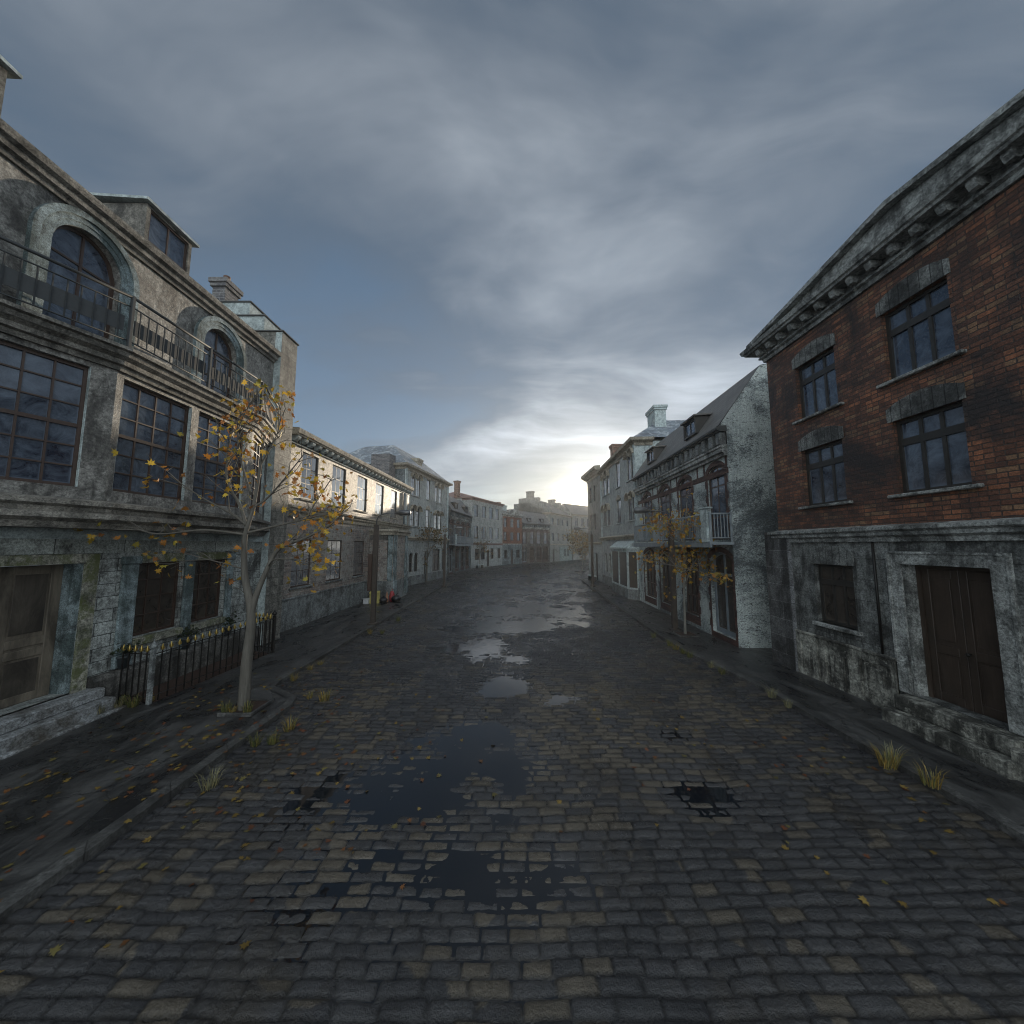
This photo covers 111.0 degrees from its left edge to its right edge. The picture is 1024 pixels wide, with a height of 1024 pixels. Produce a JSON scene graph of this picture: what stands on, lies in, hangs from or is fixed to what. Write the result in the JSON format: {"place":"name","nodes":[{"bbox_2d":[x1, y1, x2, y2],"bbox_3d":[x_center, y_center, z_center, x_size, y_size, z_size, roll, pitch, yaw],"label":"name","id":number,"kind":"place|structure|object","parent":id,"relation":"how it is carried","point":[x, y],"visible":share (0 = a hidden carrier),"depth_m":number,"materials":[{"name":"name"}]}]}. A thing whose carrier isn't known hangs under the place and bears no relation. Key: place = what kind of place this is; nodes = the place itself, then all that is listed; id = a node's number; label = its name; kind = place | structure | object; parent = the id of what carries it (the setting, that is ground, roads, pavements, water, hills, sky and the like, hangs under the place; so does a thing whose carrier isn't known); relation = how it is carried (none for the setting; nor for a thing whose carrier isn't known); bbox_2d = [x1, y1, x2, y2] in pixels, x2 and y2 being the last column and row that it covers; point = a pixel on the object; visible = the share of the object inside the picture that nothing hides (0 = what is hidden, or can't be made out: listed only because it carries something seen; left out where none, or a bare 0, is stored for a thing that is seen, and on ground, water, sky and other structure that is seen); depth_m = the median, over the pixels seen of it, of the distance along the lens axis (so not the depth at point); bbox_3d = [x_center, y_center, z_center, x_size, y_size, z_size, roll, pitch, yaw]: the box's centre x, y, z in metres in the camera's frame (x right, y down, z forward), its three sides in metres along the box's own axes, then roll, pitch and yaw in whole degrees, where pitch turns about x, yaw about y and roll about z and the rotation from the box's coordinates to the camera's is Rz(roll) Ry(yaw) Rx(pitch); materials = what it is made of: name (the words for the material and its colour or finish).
{"place":"outdoors","nodes":[
{"label":"outdoors","id":0,"kind":"place"},
{"bbox_2d":[0,559,583,898],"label":"pavement","id":1,"kind":"structure","parent":0,"point":[96,813],"depth_m":5.22,"materials":[{"name":"stone"}]},
{"bbox_2d":[122,694,141,707],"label":"grass tuft","id":2,"kind":"object","parent":1,"relation":"on","point":[134,703],"visible":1,"depth_m":6.76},
{"bbox_2d":[0,55,298,759],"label":"stone house","id":3,"kind":"structure","parent":1,"relation":"on","point":[129,339],"depth_m":6.75,"materials":[{"name":"stone"}]},
{"bbox_2d":[0,564,63,708],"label":"door","id":4,"kind":"structure","parent":3,"relation":"in","point":[29,595],"depth_m":6.02,"materials":[{"name":"brown wood"}]},
{"bbox_2d":[0,340,90,486],"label":"window","id":5,"kind":"structure","parent":3,"relation":"in","point":[44,397],"depth_m":5.72,"materials":[{"name":"black glass"}]},
{"bbox_2d":[42,225,114,338],"bbox_3d":[-8.155,-4.132,6.593,0.070,2.290,1.096,0,-5,0],"label":"window","id":6,"kind":"structure","parent":3,"relation":"in","point":[70,247],"depth_m":6.63,"materials":[{"name":"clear glass"}]},
{"bbox_2d":[110,640,143,668],"bbox_3d":[-7.856,2.869,7.176,0.494,0.600,0.577,2,-6,-21],"label":"potted plant","id":7,"kind":"object","parent":3,"relation":"on","point":[119,659],"visible":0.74,"depth_m":7.10,"materials":[{"name":"green plant"}]},
{"bbox_2d":[112,380,191,499],"bbox_3d":[-7.360,-1.381,7.214,0.140,2.130,1.416,0,-5,0],"label":"window","id":8,"kind":"structure","parent":3,"relation":"in","point":[150,422],"depth_m":7.20,"materials":[{"name":"black glass"}]},
{"bbox_2d":[133,561,178,635],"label":"window","id":9,"kind":"structure","parent":3,"relation":"in","point":[155,605],"depth_m":8.05,"materials":[{"name":"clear glass"}]},
{"bbox_2d":[177,621,199,648],"bbox_3d":[-7.923,2.984,8.547,0.583,0.631,0.402,0,-5,0],"label":"potted plant","id":10,"kind":"object","parent":3,"relation":"on","point":[183,640],"visible":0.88,"depth_m":8.50,"materials":[{"name":"green plant"}]},
{"bbox_2d":[191,559,221,621],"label":"window","id":11,"kind":"structure","parent":3,"relation":"in","point":[205,602],"depth_m":9.37,"materials":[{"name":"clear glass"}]},
{"bbox_2d":[201,329,231,397],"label":"window","id":12,"kind":"structure","parent":3,"relation":"in","point":[213,338],"depth_m":9.75,"materials":[{"name":"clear glass"}]},
{"bbox_2d":[192,412,245,507],"bbox_3d":[-7.360,-1.228,8.827,0.140,2.130,1.455,0,-5,0],"label":"window","id":13,"kind":"structure","parent":3,"relation":"in","point":[205,467],"depth_m":8.73,"materials":[{"name":"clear glass"}]},
{"bbox_2d":[222,611,239,635],"bbox_3d":[-7.864,3.070,9.794,0.600,0.693,0.475,1,-6,-13],"label":"potted plant","id":14,"kind":"object","parent":3,"relation":"on","point":[230,624],"visible":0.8,"depth_m":9.74,"materials":[{"name":"green plant"}]},
{"bbox_2d":[250,440,265,512],"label":"window","id":15,"kind":"structure","parent":3,"relation":"in","point":[256,453],"depth_m":10.89,"materials":[{"name":"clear glass"}]},
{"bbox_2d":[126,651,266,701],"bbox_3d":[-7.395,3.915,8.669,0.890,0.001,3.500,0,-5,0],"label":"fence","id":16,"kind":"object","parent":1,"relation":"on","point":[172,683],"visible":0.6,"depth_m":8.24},
{"bbox_2d":[118,610,276,704],"bbox_3d":[-7.395,3.312,8.674,0.875,1.240,3.591,0,-5,3],"label":"iron fence","id":17,"kind":"object","parent":1,"relation":"on","point":[153,646],"visible":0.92,"depth_m":7.48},
{"bbox_2d":[217,699,273,716],"bbox_3d":[-5.020,3.699,6.661,0.620,0.070,0.620,0,-5,0],"label":"tree frame","id":18,"kind":"object","parent":1,"relation":"on","point":[259,705],"visible":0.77,"depth_m":6.56,"materials":[{"name":"stone"}]},
{"bbox_2d":[71,378,367,710],"bbox_3d":[-5.443,0.550,6.913,5.004,6.468,2.269,0,-5,0],"label":"maple tree","id":19,"kind":"object","parent":18,"relation":"in","point":[245,677],"visible":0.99,"depth_m":6.89,"materials":[{"name":"yellow plant"}]},
{"bbox_2d":[219,700,234,712],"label":"grass tuft","id":20,"kind":"object","parent":18,"relation":"on","point":[227,708],"visible":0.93,"depth_m":6.44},
{"bbox_2d":[237,700,252,712],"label":"grass tuft","id":21,"kind":"object","parent":18,"relation":"on","point":[245,709],"visible":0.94,"depth_m":6.46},
{"bbox_2d":[0,559,588,924],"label":"kerb","id":22,"kind":"structure","parent":1,"relation":"on","point":[33,888],"depth_m":4.24,"materials":[{"name":"stone"}]},
{"bbox_2d":[441,526,462,586],"bbox_3d":[-4.499,3.357,26.602,1.542,4.531,0.340,0,-5,0],"label":"street lamp","id":23,"kind":"object","parent":22,"relation":"on","point":[444,551],"visible":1,"depth_m":26.55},
{"bbox_2d":[280,427,413,632],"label":"brick building","id":24,"kind":"structure","parent":1,"relation":"on","point":[343,586],"depth_m":16.94,"materials":[{"name":"paint"}]},
{"bbox_2d":[289,539,311,590],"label":"window","id":25,"kind":"structure","parent":24,"relation":"in","point":[295,569],"depth_m":13.86,"materials":[{"name":"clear glass"}]},
{"bbox_2d":[299,452,318,502],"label":"window","id":26,"kind":"structure","parent":24,"relation":"in","point":[306,473],"depth_m":14.41,"materials":[{"name":"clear glass"}]},
{"bbox_2d":[325,540,342,582],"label":"window","id":27,"kind":"structure","parent":24,"relation":"in","point":[332,574],"depth_m":16.32,"materials":[{"name":"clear glass"}]},
{"bbox_2d":[331,465,346,508],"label":"window","id":28,"kind":"structure","parent":24,"relation":"in","point":[338,472],"depth_m":16.76,"materials":[{"name":"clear glass"}]},
{"bbox_2d":[352,541,364,577],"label":"window","id":29,"kind":"structure","parent":24,"relation":"in","point":[358,545],"depth_m":18.83,"materials":[{"name":"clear glass"}]},
{"bbox_2d":[356,476,367,513],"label":"window","id":30,"kind":"structure","parent":24,"relation":"in","point":[361,485],"depth_m":19.21,"materials":[{"name":"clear glass"}]},
{"bbox_2d":[374,483,383,516],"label":"window","id":31,"kind":"structure","parent":24,"relation":"in","point":[379,489],"depth_m":21.52,"materials":[{"name":"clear glass"}]},
{"bbox_2d":[390,490,396,519],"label":"window","id":32,"kind":"structure","parent":24,"relation":"in","point":[393,494],"depth_m":24.03,"materials":[{"name":"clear glass"}]},
{"bbox_2d":[369,591,379,603],"bbox_3d":[-7.380,4.581,18.925,0.500,0.627,0.560,1,-6,-14],"label":"carton","id":33,"kind":"object","parent":1,"relation":"on","point":[378,595],"visible":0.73,"depth_m":18.84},
{"bbox_2d":[367,510,410,624],"bbox_3d":[-4.904,2.170,14.058,1.612,4.531,0.340,0,-5,0],"label":"street lamp","id":34,"kind":"object","parent":1,"relation":"on","point":[372,572],"visible":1,"depth_m":13.96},
{"bbox_2d":[391,593,400,601],"bbox_3d":[-6.366,4.686,19.353,0.562,0.499,0.598,0,-5,0],"label":"rubbish bag","id":35,"kind":"object","parent":1,"relation":"on","point":[396,598],"visible":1,"depth_m":19.15,"materials":[{"name":"black plastic"}]},
{"bbox_2d":[349,445,452,585],"bbox_3d":[-10.887,0.331,31.494,7.880,11.700,10.406,-1,-6,11],"label":"arched window house","id":36,"kind":"structure","parent":1,"relation":"on","point":[429,493],"depth_m":29.58,"materials":[{"name":"grey stone"}]},
{"bbox_2d":[409,553,411,571],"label":"window","id":37,"kind":"structure","parent":36,"relation":"in","point":[410,556],"depth_m":27.87,"materials":[{"name":"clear glass"}]},
{"bbox_2d":[410,508,414,526],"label":"window","id":38,"kind":"structure","parent":36,"relation":"in","point":[412,511],"depth_m":28.12,"materials":[{"name":"grey glass"}]},
{"bbox_2d":[411,476,415,496],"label":"window","id":39,"kind":"structure","parent":36,"relation":"in","point":[412,478],"depth_m":28.26,"materials":[{"name":"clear glass"}]},
{"bbox_2d":[414,553,416,571],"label":"window","id":40,"kind":"structure","parent":36,"relation":"in","point":[415,556],"depth_m":28.73,"materials":[{"name":"grey glass"}]},
{"bbox_2d":[415,509,418,527],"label":"window","id":41,"kind":"structure","parent":36,"relation":"in","point":[417,512],"depth_m":28.97,"materials":[{"name":"grey glass"}]},
{"bbox_2d":[416,478,420,497],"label":"window","id":42,"kind":"structure","parent":36,"relation":"in","point":[417,480],"depth_m":29.14,"materials":[{"name":"grey glass"}]},
{"bbox_2d":[426,510,428,528],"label":"window","id":43,"kind":"structure","parent":36,"relation":"in","point":[427,511],"depth_m":30.95,"materials":[{"name":"grey glass"}]},
{"bbox_2d":[426,480,430,500],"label":"window","id":44,"kind":"structure","parent":36,"relation":"in","point":[428,482],"depth_m":31.24,"materials":[{"name":"grey glass"}]},
{"bbox_2d":[432,549,438,570],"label":"shop window","id":45,"kind":"structure","parent":36,"relation":"in","point":[435,561],"depth_m":32.72,"materials":[{"name":"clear glass"}]},
{"bbox_2d":[415,511,450,581],"bbox_3d":[-7.263,2.938,30.068,3.996,6.002,4.872,-2,-6,24],"label":"maple tree","id":46,"kind":"object","parent":1,"relation":"on","point":[436,532],"visible":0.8,"depth_m":29.86,"materials":[{"name":"yellow plant"}]},
{"bbox_2d":[447,496,472,574],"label":"dormer house","id":47,"kind":"structure","parent":1,"relation":"on","point":[459,543],"depth_m":40.98,"materials":[{"name":"grey stone"}]},
{"bbox_2d":[449,548,451,571],"bbox_3d":[-6.769,5.184,38.200,0.070,2.700,1.364,-1,-5,8],"label":"shop door","id":48,"kind":"structure","parent":47,"relation":"in","point":[450,551],"depth_m":38.53,"materials":[{"name":"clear glass"}]},
{"bbox_2d":[449,480,504,568],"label":"pale house","id":49,"kind":"structure","parent":1,"relation":"on","point":[487,516],"depth_m":51.05,"materials":[{"name":"grey stone"}]},
{"bbox_2d":[474,504,477,516],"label":"window","id":50,"kind":"structure","parent":49,"relation":"in","point":[475,506],"depth_m":49.04,"materials":[{"name":"grey glass"}]},
{"bbox_2d":[474,528,492,567],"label":"maple tree","id":51,"kind":"object","parent":1,"relation":"on","point":[484,547],"visible":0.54,"depth_m":49.24,"materials":[{"name":"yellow plant"}]},
{"bbox_2d":[376,571,643,628],"bbox_3d":[0.795,5.937,28.547,13.590,0.225,29.960,0,-5,0],"label":"road beyond","id":52,"kind":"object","parent":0,"point":[448,610],"visible":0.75,"depth_m":19.07,"materials":[{"name":"stone"}]},
{"bbox_2d":[0,627,1023,1023],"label":"road","id":53,"kind":"structure","parent":0,"point":[698,919],"depth_m":3.35,"materials":[{"name":"stone"}]},
{"bbox_2d":[194,765,230,791],"bbox_3d":[-3.981,3.504,4.635,0.454,0.278,0.472,-4,-7,37],"label":"grass tuft","id":54,"kind":"object","parent":53,"relation":"on","point":[213,781],"visible":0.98,"depth_m":4.66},
{"bbox_2d":[246,731,266,747],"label":"grass tuft","id":55,"kind":"object","parent":53,"relation":"on","point":[257,741],"visible":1,"depth_m":5.61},
{"bbox_2d":[264,726,281,744],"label":"grass tuft","id":56,"kind":"object","parent":53,"relation":"on","point":[271,741],"visible":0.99,"depth_m":5.66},
{"bbox_2d":[282,715,303,731],"bbox_3d":[-3.854,3.652,6.077,0.485,0.254,0.351,-2,-6,22],"label":"grass tuft","id":57,"kind":"object","parent":53,"relation":"on","point":[288,727],"visible":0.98,"depth_m":6.10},
{"bbox_2d":[315,686,330,701],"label":"grass tuft","id":58,"kind":"object","parent":53,"relation":"on","point":[323,697],"visible":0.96,"depth_m":7.25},
{"bbox_2d":[105,560,859,1009],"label":"puddle water","id":59,"kind":"structure","parent":53,"relation":"on","point":[431,794],"depth_m":4.48,"materials":[{"name":"black liquid"}]},
{"bbox_2d":[0,660,1007,972],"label":"fallen leaves","id":60,"kind":"object","parent":53,"relation":"on","point":[250,826],"visible":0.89,"depth_m":4.57,"materials":[{"name":"yellow plant"}]},
{"bbox_2d":[0,0,1023,509],"label":"sky","id":61,"kind":"structure","parent":0,"point":[490,237],"materials":[{"name":"grey"}]},
{"bbox_2d":[489,560,588,570],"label":"road","id":62,"kind":"structure","parent":0,"point":[551,566],"depth_m":52.84,"materials":[{"name":"stone"}]},
{"bbox_2d":[497,502,523,564],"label":"brick house","id":63,"kind":"structure","parent":62,"relation":"on","point":[512,538],"depth_m":58.50,"materials":[{"name":"red brick"}]},
{"bbox_2d":[507,510,550,562],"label":"timbered house","id":64,"kind":"structure","parent":62,"relation":"on","point":[535,537],"depth_m":63.14,"materials":[{"name":"paint"}]},
{"bbox_2d":[530,530,533,543],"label":"window","id":65,"kind":"structure","parent":64,"relation":"in","point":[531,533],"depth_m":62.50,"materials":[{"name":"grey glass"}]},
{"bbox_2d":[537,547,540,559],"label":"window","id":66,"kind":"structure","parent":64,"relation":"in","point":[538,548],"depth_m":63.43,"materials":[{"name":"glass"}]},
{"bbox_2d":[543,547,546,559],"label":"window","id":67,"kind":"structure","parent":64,"relation":"in","point":[545,548],"depth_m":64.42,"materials":[{"name":"glass"}]},
{"bbox_2d":[508,491,572,561],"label":"stepped gable house","id":68,"kind":"structure","parent":62,"relation":"on","point":[558,516],"depth_m":68.96,"materials":[{"name":"grey stone"}]},
{"bbox_2d":[561,504,588,559],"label":"end house","id":69,"kind":"structure","parent":62,"relation":"on","point":[579,518],"depth_m":78.43,"materials":[{"name":"grey stone"}]},
{"bbox_2d":[568,531,588,563],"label":"maple tree","id":70,"kind":"object","parent":62,"relation":"on","point":[576,551],"visible":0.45,"depth_m":59.93,"materials":[{"name":"yellow plant"}]},
{"bbox_2d":[582,571,1023,826],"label":"pavement","id":71,"kind":"structure","parent":0,"point":[992,790],"depth_m":6.66,"materials":[{"name":"stone"}]},
{"bbox_2d":[562,522,588,570],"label":"maple tree","id":72,"kind":"object","parent":71,"relation":"on","point":[580,537],"visible":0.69,"depth_m":43.27,"materials":[{"name":"yellow plant"}]},
{"bbox_2d":[581,444,622,581],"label":"corner house","id":73,"kind":"structure","parent":71,"relation":"on","point":[590,478],"depth_m":31.73,"materials":[{"name":"grey stone"}]},
{"bbox_2d":[595,404,684,599],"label":"tall grey house","id":74,"kind":"structure","parent":71,"relation":"on","point":[617,470],"depth_m":22.35,"materials":[{"name":"clear stone"}]},
{"bbox_2d":[615,462,619,489],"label":"window","id":75,"kind":"structure","parent":74,"relation":"in","point":[618,464],"depth_m":24.55,"materials":[{"name":"grey glass"}]},
{"bbox_2d":[616,500,621,524],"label":"window","id":76,"kind":"structure","parent":74,"relation":"in","point":[619,501],"depth_m":24.32,"materials":[{"name":"grey glass"}]},
{"bbox_2d":[611,549,627,588],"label":"shop window","id":77,"kind":"structure","parent":74,"relation":"in","point":[618,556],"depth_m":22.25,"materials":[{"name":"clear glass"}]},
{"bbox_2d":[626,457,630,482],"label":"window","id":78,"kind":"structure","parent":74,"relation":"in","point":[629,472],"depth_m":21.98,"materials":[{"name":"grey glass"}]},
{"bbox_2d":[627,499,631,521],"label":"window","id":79,"kind":"structure","parent":74,"relation":"in","point":[630,503],"depth_m":21.80,"materials":[{"name":"grey glass"}]},
{"bbox_2d":[627,549,638,589],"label":"shop window","id":80,"kind":"structure","parent":74,"relation":"in","point":[632,564],"depth_m":20.33,"materials":[{"name":"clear glass"}]},
{"bbox_2d":[633,507,681,630],"bbox_3d":[5.349,2.075,13.062,1.542,4.531,0.340,0,-5,0],"label":"street lamp","id":81,"kind":"object","parent":71,"relation":"on","point":[673,591],"visible":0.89,"depth_m":12.99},
{"bbox_2d":[671,631,700,637],"bbox_3d":[5.980,4.220,12.156,0.700,0.070,0.700,0,-5,0],"label":"tree frame","id":82,"kind":"object","parent":71,"relation":"on","point":[681,634],"visible":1,"depth_m":12.07,"materials":[{"name":"stone"}]},
{"bbox_2d":[633,489,732,633],"bbox_3d":[5.831,1.702,12.203,3.922,5.094,4.010,3,-6,-26],"label":"maple tree","id":83,"kind":"object","parent":82,"relation":"in","point":[683,566],"visible":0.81,"depth_m":12.16,"materials":[{"name":"orange plant"}]},
{"bbox_2d":[631,363,778,647],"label":"white brick house","id":84,"kind":"structure","parent":71,"relation":"on","point":[715,457],"depth_m":11.66,"materials":[{"name":"clear brick"}]},
{"bbox_2d":[644,494,651,541],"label":"window","id":85,"kind":"structure","parent":84,"relation":"in","point":[647,505],"depth_m":18.62,"materials":[{"name":"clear glass"}]},
{"bbox_2d":[646,551,655,597],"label":"window","id":86,"kind":"structure","parent":84,"relation":"in","point":[650,574],"depth_m":18.47,"materials":[{"name":"brown glass"}]},
{"bbox_2d":[660,487,669,540],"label":"window","id":87,"kind":"structure","parent":84,"relation":"in","point":[665,503],"depth_m":16.37,"materials":[{"name":"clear glass"}]},
{"bbox_2d":[662,551,670,603],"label":"window","id":88,"kind":"structure","parent":84,"relation":"in","point":[666,581],"depth_m":16.45,"materials":[{"name":"brown glass"}]},
{"bbox_2d":[680,479,693,540],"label":"window","id":89,"kind":"structure","parent":84,"relation":"in","point":[683,499],"depth_m":14.24,"materials":[{"name":"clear glass"}]},
{"bbox_2d":[685,552,698,615],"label":"window","id":90,"kind":"structure","parent":84,"relation":"in","point":[692,589],"depth_m":13.90,"materials":[{"name":"brown glass"}]},
{"bbox_2d":[709,466,727,539],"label":"window","id":91,"kind":"structure","parent":84,"relation":"in","point":[717,499],"depth_m":11.90,"materials":[{"name":"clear glass"}]},
{"bbox_2d":[713,552,735,637],"bbox_3d":[7.062,2.664,11.580,0.070,2.700,1.331,0,-5,2],"label":"shop door","id":92,"kind":"structure","parent":84,"relation":"in","point":[724,598],"depth_m":11.70,"materials":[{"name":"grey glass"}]},
{"bbox_2d":[580,570,1023,840],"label":"kerb","id":93,"kind":"structure","parent":71,"relation":"on","point":[1010,827],"depth_m":5.50,"materials":[{"name":"stone"}]},
{"bbox_2d":[574,527,594,585],"bbox_3d":[5.549,3.395,27.000,1.542,4.531,0.340,0,-5,0],"label":"street lamp","id":94,"kind":"object","parent":93,"relation":"on","point":[592,561],"visible":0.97,"depth_m":26.90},
{"bbox_2d":[764,686,778,698],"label":"grass tuft","id":95,"kind":"object","parent":93,"relation":"on","point":[770,694],"visible":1,"depth_m":7.17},
{"bbox_2d":[781,696,792,708],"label":"grass tuft","id":96,"kind":"object","parent":93,"relation":"on","point":[788,705],"visible":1,"depth_m":6.71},
{"bbox_2d":[862,741,908,770],"bbox_3d":[5.223,3.420,4.920,0.399,0.288,0.551,5,-7,-43],"label":"grass tuft","id":97,"kind":"object","parent":93,"relation":"on","point":[886,764],"visible":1,"depth_m":4.91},
{"bbox_2d":[875,741,910,765],"bbox_3d":[5.397,3.434,5.014,0.472,0.278,0.454,3,-6,-28],"label":"grass tuft","id":98,"kind":"object","parent":93,"relation":"on","point":[889,749],"visible":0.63,"depth_m":5.04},
{"bbox_2d":[913,758,946,789],"bbox_3d":[5.414,3.390,4.541,0.383,0.277,0.530,1,-6,-12],"label":"grass tuft","id":99,"kind":"object","parent":93,"relation":"on","point":[932,783],"visible":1,"depth_m":4.53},
{"bbox_2d":[740,89,1023,782],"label":"red brick house","id":100,"kind":"structure","parent":71,"relation":"on","point":[886,344],"depth_m":6.18,"materials":[{"name":"brick"}]},
{"bbox_2d":[792,333,843,424],"bbox_3d":[7.140,-3.135,8.262,0.240,1.800,1.329,0,-5,0],"label":"window","id":101,"kind":"structure","parent":100,"relation":"in","point":[817,379],"depth_m":8.28,"materials":[{"name":"grey glass"}]},
{"bbox_2d":[798,426,853,509],"bbox_3d":[7.140,-1.024,8.062,0.240,1.820,1.329,0,-5,0],"label":"window","id":102,"kind":"structure","parent":100,"relation":"in","point":[824,464],"depth_m":8.07,"materials":[{"name":"grey glass"}]},
{"bbox_2d":[810,546,862,636],"bbox_3d":[7.150,1.665,7.769,0.240,1.830,1.135,0,-5,0],"label":"window","id":103,"kind":"structure","parent":100,"relation":"in","point":[837,593],"depth_m":7.78,"materials":[{"name":"brown wood"}]},
{"bbox_2d":[875,258,966,388],"bbox_3d":[7.140,-3.328,6.225,0.240,1.800,1.310,0,-5,0],"label":"window","id":104,"kind":"structure","parent":100,"relation":"in","point":[920,335],"depth_m":6.21,"materials":[{"name":"grey glass"}]},
{"bbox_2d":[886,383,983,498],"bbox_3d":[7.140,-1.217,6.025,0.240,1.820,1.310,0,-5,0],"label":"window","id":105,"kind":"structure","parent":100,"relation":"in","point":[933,447],"depth_m":6.01,"materials":[{"name":"black glass"}]},
{"bbox_2d":[921,568,1007,722],"bbox_3d":[7.332,2.065,5.685,0.155,2.220,1.057,0,-5,0],"label":"door","id":106,"kind":"structure","parent":100,"relation":"in","point":[966,663],"depth_m":5.69,"materials":[{"name":"brown wood"}]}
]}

